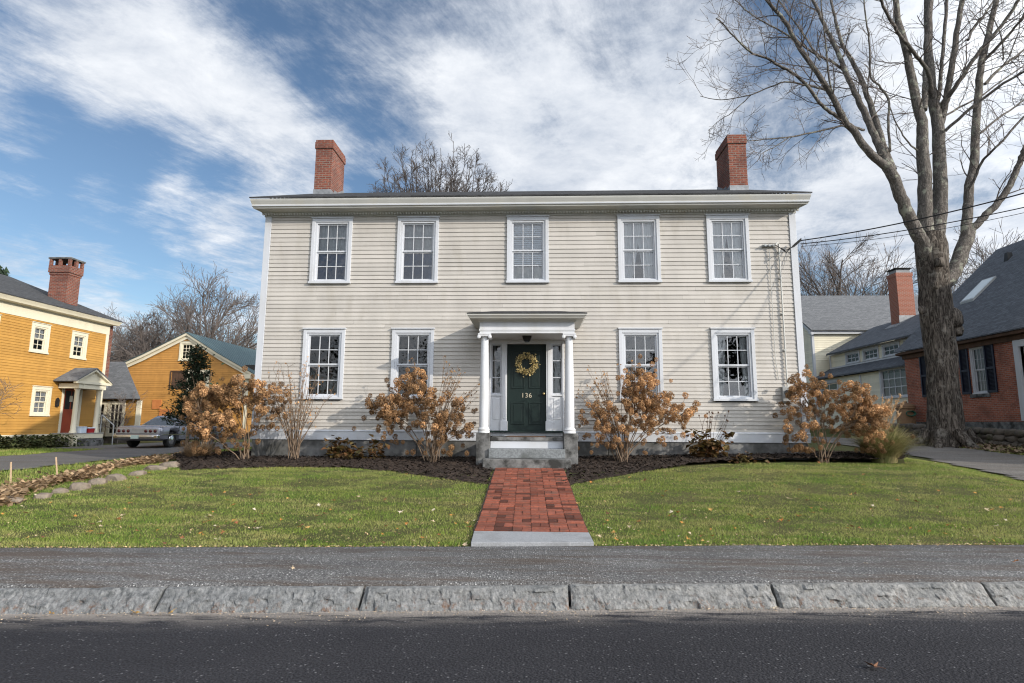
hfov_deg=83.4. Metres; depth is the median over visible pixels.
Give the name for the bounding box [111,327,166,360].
bare tree
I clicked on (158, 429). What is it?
parked car
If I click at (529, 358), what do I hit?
wreath
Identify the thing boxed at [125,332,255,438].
ochre barn
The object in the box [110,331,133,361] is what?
bare tree
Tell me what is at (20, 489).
dead perennials
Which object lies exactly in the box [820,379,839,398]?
window
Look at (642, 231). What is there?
window
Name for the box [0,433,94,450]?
groundcover
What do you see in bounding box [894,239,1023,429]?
brick house
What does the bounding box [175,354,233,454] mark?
dark shrub
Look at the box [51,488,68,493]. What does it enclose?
fieldstone
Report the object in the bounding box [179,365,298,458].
hydrangea shrub
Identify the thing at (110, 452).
driveway
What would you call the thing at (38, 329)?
window
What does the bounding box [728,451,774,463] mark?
perennial
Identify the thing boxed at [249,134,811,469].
white house
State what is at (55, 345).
yellow house
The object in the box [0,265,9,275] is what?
pine tree
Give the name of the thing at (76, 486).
fieldstone
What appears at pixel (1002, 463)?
driveway
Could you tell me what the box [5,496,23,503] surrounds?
fieldstone
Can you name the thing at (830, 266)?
bare tree
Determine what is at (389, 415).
hydrangea shrub
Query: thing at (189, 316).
bare tree
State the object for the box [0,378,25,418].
sapling
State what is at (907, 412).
hose pot
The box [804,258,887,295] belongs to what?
bare tree
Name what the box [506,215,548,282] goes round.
window
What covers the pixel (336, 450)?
oakleaf hydrangea
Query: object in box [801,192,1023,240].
cable
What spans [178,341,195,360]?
window
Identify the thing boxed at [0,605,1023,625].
gutter debris
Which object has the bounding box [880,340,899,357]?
window
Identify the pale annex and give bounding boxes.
[816,268,919,428]
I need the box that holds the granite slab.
[471,531,593,546]
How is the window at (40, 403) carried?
in the yellow house at (55, 345)
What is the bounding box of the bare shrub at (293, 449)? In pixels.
[267,356,334,458]
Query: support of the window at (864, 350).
in the pale annex
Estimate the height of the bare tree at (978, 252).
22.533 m
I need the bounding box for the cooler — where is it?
[86,427,95,432]
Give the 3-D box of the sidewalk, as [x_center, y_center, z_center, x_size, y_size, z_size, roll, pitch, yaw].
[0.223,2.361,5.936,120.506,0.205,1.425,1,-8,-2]
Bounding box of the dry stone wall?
[852,423,1023,447]
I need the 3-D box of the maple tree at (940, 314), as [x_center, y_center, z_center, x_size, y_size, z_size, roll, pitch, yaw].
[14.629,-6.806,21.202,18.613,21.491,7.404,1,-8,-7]
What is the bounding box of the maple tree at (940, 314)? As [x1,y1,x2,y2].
[666,0,1023,448]
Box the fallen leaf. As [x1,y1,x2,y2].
[866,662,885,668]
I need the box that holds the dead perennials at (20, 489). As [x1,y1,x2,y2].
[0,451,184,507]
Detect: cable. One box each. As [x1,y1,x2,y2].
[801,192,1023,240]
[801,207,1023,243]
[801,213,1021,246]
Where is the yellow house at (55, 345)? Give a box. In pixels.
[0,257,141,446]
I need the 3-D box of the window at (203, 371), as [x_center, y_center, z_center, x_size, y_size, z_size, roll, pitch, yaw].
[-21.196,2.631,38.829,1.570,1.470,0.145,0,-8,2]
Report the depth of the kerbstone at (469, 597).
5.03 m
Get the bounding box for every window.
[28,321,51,353]
[29,385,51,415]
[69,330,88,359]
[101,400,141,435]
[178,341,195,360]
[187,370,208,390]
[239,379,247,400]
[299,328,346,398]
[308,217,353,283]
[390,328,434,399]
[395,216,439,283]
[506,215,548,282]
[616,214,661,282]
[618,328,664,400]
[705,214,752,282]
[709,328,758,400]
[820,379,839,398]
[845,349,859,364]
[862,345,879,361]
[879,366,907,398]
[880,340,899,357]
[969,346,987,393]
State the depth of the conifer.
18.43 m
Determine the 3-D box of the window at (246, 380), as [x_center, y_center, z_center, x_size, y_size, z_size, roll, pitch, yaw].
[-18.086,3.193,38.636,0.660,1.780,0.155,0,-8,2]
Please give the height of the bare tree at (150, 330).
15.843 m
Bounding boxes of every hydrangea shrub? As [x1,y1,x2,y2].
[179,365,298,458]
[352,355,479,461]
[575,354,707,462]
[772,364,914,462]
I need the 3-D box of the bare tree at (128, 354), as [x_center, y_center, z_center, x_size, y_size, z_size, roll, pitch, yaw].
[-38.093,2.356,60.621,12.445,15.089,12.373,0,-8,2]
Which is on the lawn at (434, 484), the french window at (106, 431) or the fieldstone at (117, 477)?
the fieldstone at (117, 477)
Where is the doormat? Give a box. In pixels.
[506,436,545,436]
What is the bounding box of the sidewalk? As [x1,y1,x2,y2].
[0,545,1023,601]
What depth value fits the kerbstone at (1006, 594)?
5.25 m
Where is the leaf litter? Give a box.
[858,436,1023,453]
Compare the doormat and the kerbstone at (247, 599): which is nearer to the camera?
the kerbstone at (247, 599)
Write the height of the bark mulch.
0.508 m
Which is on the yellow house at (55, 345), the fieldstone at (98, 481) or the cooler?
the cooler
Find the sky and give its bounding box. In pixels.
[0,0,1023,348]
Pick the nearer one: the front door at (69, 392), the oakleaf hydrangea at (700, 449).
the oakleaf hydrangea at (700, 449)
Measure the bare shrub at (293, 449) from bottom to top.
2.562 m
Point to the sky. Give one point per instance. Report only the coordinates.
(137, 137)
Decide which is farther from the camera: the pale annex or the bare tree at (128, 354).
the bare tree at (128, 354)
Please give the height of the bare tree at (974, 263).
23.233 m
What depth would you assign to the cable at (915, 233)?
12.68 m
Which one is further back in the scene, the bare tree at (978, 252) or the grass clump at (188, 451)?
the bare tree at (978, 252)
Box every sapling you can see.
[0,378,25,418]
[98,389,145,443]
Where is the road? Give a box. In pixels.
[0,606,1023,682]
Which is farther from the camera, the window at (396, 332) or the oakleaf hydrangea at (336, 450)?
the window at (396, 332)
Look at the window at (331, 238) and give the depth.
14.91 m
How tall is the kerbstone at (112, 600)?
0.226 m
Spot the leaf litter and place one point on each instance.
(986, 447)
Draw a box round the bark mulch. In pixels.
[172,450,908,484]
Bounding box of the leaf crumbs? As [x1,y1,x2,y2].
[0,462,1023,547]
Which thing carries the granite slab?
on the lawn at (434, 484)
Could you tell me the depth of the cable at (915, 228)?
12.69 m
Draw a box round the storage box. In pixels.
[76,427,86,432]
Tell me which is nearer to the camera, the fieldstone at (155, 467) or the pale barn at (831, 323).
the fieldstone at (155, 467)
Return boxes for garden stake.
[10,462,11,481]
[55,457,57,474]
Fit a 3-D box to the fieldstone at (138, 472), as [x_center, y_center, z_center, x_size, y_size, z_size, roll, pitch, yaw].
[-7.406,2.632,11.374,0.265,0.159,0.323,0,-8,2]
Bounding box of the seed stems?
[698,410,728,461]
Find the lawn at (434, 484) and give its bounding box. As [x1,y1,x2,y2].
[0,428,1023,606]
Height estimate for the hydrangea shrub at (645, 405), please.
2.566 m
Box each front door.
[60,388,74,432]
[507,344,545,430]
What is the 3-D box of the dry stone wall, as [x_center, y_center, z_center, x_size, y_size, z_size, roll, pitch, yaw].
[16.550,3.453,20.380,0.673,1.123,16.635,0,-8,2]
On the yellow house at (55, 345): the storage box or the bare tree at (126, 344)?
the storage box
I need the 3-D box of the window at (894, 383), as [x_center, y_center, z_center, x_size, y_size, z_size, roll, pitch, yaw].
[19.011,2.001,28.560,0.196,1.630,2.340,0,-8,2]
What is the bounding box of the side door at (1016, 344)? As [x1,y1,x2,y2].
[1012,339,1023,420]
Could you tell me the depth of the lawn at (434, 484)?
9.05 m
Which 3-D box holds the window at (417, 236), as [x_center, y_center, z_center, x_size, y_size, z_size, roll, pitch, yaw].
[-2.418,-2.346,14.793,1.110,1.765,0.194,0,-8,2]
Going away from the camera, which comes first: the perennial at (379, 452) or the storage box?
the perennial at (379, 452)
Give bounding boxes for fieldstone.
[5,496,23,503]
[33,493,52,498]
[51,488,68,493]
[69,482,91,490]
[88,478,107,484]
[105,473,126,480]
[128,470,146,475]
[143,465,167,470]
[159,461,179,467]
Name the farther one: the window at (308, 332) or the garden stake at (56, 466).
the window at (308, 332)
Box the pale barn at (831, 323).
[801,295,918,426]
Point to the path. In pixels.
(531, 499)
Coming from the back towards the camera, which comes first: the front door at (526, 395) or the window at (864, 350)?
the window at (864, 350)
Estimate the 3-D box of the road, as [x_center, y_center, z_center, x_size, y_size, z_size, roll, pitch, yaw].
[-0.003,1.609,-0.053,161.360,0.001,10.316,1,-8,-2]
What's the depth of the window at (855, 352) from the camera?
33.80 m
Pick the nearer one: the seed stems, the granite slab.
the granite slab
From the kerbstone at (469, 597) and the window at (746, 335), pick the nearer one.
the kerbstone at (469, 597)
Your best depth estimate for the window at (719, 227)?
14.52 m
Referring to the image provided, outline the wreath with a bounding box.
[514,352,540,376]
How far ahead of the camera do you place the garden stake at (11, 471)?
11.62 m
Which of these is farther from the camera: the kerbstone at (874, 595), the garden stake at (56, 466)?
the garden stake at (56, 466)
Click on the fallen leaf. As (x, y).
(875, 664)
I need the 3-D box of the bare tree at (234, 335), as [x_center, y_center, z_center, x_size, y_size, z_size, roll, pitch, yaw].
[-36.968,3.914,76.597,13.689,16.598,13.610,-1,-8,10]
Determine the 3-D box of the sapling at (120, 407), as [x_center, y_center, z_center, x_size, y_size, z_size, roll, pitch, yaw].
[-20.437,4.010,29.763,1.619,3.139,2.265,-2,-8,16]
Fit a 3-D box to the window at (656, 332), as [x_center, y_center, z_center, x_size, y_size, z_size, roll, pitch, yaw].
[3.170,0.555,14.147,1.100,1.795,0.155,0,-8,2]
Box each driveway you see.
[0,442,251,469]
[811,436,1023,479]
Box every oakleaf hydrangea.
[321,434,389,458]
[685,428,734,462]
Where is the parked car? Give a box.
[113,415,224,447]
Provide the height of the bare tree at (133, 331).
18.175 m
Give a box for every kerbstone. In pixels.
[0,587,165,613]
[154,585,363,613]
[360,585,568,611]
[570,583,776,609]
[771,582,995,608]
[980,581,1023,606]
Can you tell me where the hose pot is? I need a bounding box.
[895,401,915,423]
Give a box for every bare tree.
[100,294,218,361]
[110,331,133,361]
[111,312,167,358]
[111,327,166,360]
[112,312,188,353]
[147,261,259,349]
[209,310,256,348]
[367,134,512,192]
[798,231,917,295]
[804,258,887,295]
[910,221,1023,290]
[916,244,1001,291]
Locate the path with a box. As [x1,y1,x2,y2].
[473,468,588,531]
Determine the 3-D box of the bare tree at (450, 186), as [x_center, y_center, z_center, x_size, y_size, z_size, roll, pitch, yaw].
[-4.607,-3.453,34.031,11.798,18.625,11.586,0,-8,2]
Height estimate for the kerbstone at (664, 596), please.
0.222 m
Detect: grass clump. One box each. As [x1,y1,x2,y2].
[170,439,222,456]
[841,393,927,462]
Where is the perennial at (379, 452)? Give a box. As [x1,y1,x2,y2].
[368,447,386,458]
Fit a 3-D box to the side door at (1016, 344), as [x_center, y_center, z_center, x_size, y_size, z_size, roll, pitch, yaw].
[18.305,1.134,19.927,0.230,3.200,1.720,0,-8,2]
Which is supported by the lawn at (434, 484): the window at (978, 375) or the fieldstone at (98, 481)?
the fieldstone at (98, 481)
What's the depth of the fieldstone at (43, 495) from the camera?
9.23 m
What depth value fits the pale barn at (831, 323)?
37.71 m
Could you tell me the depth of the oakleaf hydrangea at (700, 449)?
13.16 m
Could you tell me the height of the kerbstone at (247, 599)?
0.224 m
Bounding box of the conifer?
[157,344,215,450]
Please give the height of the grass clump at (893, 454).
1.597 m
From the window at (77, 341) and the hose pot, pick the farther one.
the window at (77, 341)
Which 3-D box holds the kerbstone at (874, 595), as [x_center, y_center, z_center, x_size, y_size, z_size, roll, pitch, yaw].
[3.362,2.323,5.240,1.995,0.224,0.335,1,-8,-2]
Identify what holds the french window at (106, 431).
in the yellow house at (55, 345)
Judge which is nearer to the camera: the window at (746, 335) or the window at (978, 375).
the window at (746, 335)

